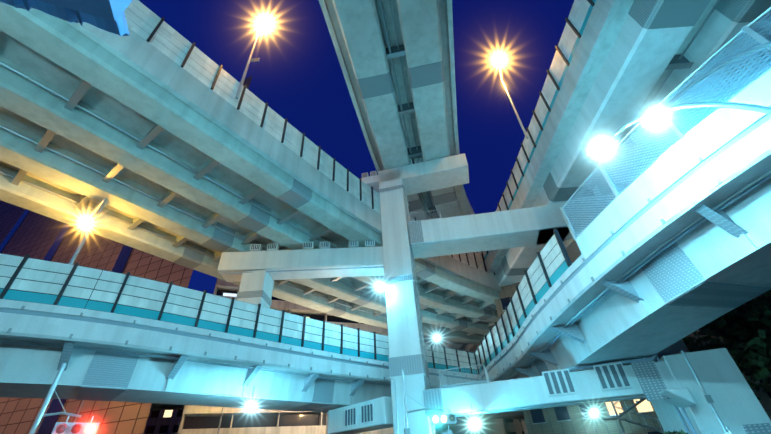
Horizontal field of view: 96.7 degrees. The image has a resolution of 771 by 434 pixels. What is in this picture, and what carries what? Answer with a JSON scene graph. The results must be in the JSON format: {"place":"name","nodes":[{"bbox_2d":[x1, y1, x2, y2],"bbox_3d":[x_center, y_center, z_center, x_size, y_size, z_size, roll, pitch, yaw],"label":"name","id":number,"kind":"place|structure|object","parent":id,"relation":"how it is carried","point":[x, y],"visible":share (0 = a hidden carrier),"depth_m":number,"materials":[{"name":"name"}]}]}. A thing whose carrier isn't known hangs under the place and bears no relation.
{"place":"outdoors","nodes":[
{"label":"outdoors","id":0,"kind":"place"},
{"bbox_2d":[143,409,524,433],"bbox_3d":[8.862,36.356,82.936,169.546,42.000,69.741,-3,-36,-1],"label":"buildings","id":1,"kind":"structure","parent":0,"point":[163,421],"depth_m":85.12,"materials":[{"name":"concrete"}]},
{"bbox_2d":[139,0,573,433],"label":"sky","id":2,"kind":"structure","parent":0,"point":[298,72],"materials":[{"name":"blue"}]},
{"label":"ground","id":3,"kind":"structure","parent":0,"visible":0},
{"bbox_2d":[0,75,252,433],"bbox_3d":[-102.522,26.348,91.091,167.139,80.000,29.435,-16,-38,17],"label":"brick building","id":4,"kind":"structure","parent":3,"relation":"on","point":[24,232],"depth_m":58.71,"materials":[{"name":"brick"}]},
{"bbox_2d":[150,403,184,410],"bbox_3d":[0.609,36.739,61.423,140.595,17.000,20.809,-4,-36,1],"label":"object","id":5,"kind":"structure","parent":3,"relation":"on","point":[156,406],"depth_m":66.39,"materials":[{"name":"concrete"}]},
{"bbox_2d":[178,278,393,433],"bbox_3d":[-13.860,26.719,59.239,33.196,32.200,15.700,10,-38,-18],"label":"building","id":6,"kind":"structure","parent":3,"relation":"on","point":[195,419],"depth_m":47.84,"materials":[{"name":"beige concrete"}]},
{"bbox_2d":[0,0,704,433],"bbox_3d":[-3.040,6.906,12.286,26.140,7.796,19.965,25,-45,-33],"label":"traffic signals","id":7,"kind":"object","parent":3,"relation":"on","point":[106,14],"visible":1,"depth_m":3.65,"materials":[{"name":"grey metal"}]},
{"bbox_2d":[68,19,770,433],"bbox_3d":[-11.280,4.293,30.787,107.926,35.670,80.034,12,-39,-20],"label":"street lamps","id":8,"kind":"object","parent":3,"relation":"on","point":[646,119],"visible":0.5,"depth_m":12.66,"materials":[{"name":"grey metal"}]},
{"bbox_2d":[424,337,505,433],"bbox_3d":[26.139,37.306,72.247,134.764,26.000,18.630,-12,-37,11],"label":"building","id":9,"kind":"structure","parent":3,"relation":"on","point":[495,426],"depth_m":71.90,"materials":[{"name":"concrete"}]},
{"bbox_2d":[218,153,770,433],"bbox_3d":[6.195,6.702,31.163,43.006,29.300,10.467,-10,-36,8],"label":"piers","id":10,"kind":"structure","parent":3,"relation":"on","point":[737,405],"depth_m":28.94,"materials":[{"name":"paint"}]},
{"bbox_2d":[0,0,501,344],"bbox_3d":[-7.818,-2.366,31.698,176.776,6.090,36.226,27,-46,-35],"label":"deck","id":11,"kind":"structure","parent":10,"relation":"on","point":[160,137],"depth_m":25.82,"materials":[{"name":"concrete"}]},
{"bbox_2d":[424,0,770,352],"bbox_3d":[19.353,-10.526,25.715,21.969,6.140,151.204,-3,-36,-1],"label":"deck","id":12,"kind":"structure","parent":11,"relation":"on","point":[616,65],"depth_m":24.32,"materials":[{"name":"concrete"}]},
{"bbox_2d":[0,253,523,418],"bbox_3d":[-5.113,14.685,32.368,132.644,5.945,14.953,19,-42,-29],"label":"ramp","id":13,"kind":"structure","parent":10,"relation":"on","point":[104,335],"depth_m":21.68,"materials":[{"name":"white paint"}]},
{"bbox_2d":[319,0,476,252],"bbox_3d":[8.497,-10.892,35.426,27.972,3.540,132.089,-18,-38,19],"label":"deck","id":14,"kind":"structure","parent":10,"relation":"on","point":[396,59],"depth_m":30.94,"materials":[{"name":"concrete"}]},
{"bbox_2d":[218,157,770,433],"bbox_3d":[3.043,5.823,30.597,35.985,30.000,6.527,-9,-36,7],"label":"pier fittings","id":15,"kind":"object","parent":10,"relation":"attached to","point":[612,375],"visible":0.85,"depth_m":25.20,"materials":[{"name":"paint"}]},
{"bbox_2d":[474,7,770,419],"bbox_3d":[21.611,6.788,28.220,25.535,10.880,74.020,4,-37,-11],"label":"ramp","id":16,"kind":"structure","parent":10,"relation":"on","point":[673,243],"depth_m":16.27,"materials":[{"name":"white paint"}]},
{"bbox_2d":[521,420,527,433],"bbox_3d":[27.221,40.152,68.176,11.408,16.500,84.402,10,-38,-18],"label":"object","id":17,"kind":"structure","parent":3,"relation":"on","point":[524,427],"depth_m":66.30,"materials":[{"name":"concrete"}]},
{"bbox_2d":[494,282,770,433],"bbox_3d":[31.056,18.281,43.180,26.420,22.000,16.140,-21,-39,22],"label":"brick building","id":18,"kind":"structure","parent":3,"relation":"on","point":[576,419],"depth_m":36.33,"materials":[{"name":"brick"}]},
{"bbox_2d":[603,398,664,433],"bbox_3d":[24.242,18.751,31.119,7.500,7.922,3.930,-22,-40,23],"label":"staircase","id":19,"kind":"structure","parent":3,"relation":"on","point":[617,416],"depth_m":31.47,"materials":[{"name":"grey metal"}]},
{"bbox_2d":[664,429,687,433],"bbox_3d":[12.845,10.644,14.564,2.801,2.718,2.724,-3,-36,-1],"label":"shrub by flags","id":20,"kind":"object","parent":3,"relation":"on","point":[679,432],"visible":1,"depth_m":14.93,"materials":[{"name":"green plant"}]},
{"bbox_2d":[682,289,770,386],"bbox_3d":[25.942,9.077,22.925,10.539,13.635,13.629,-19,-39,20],"label":"tree","id":21,"kind":"object","parent":3,"relation":"on","point":[740,326],"visible":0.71,"depth_m":22.86,"materials":[{"name":"green plant"}]},
{"bbox_2d":[698,296,770,399],"bbox_3d":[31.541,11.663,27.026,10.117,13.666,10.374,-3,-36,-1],"label":"tree","id":22,"kind":"object","parent":3,"relation":"on","point":[765,385],"visible":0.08,"depth_m":27.03,"materials":[{"name":"green plant"}]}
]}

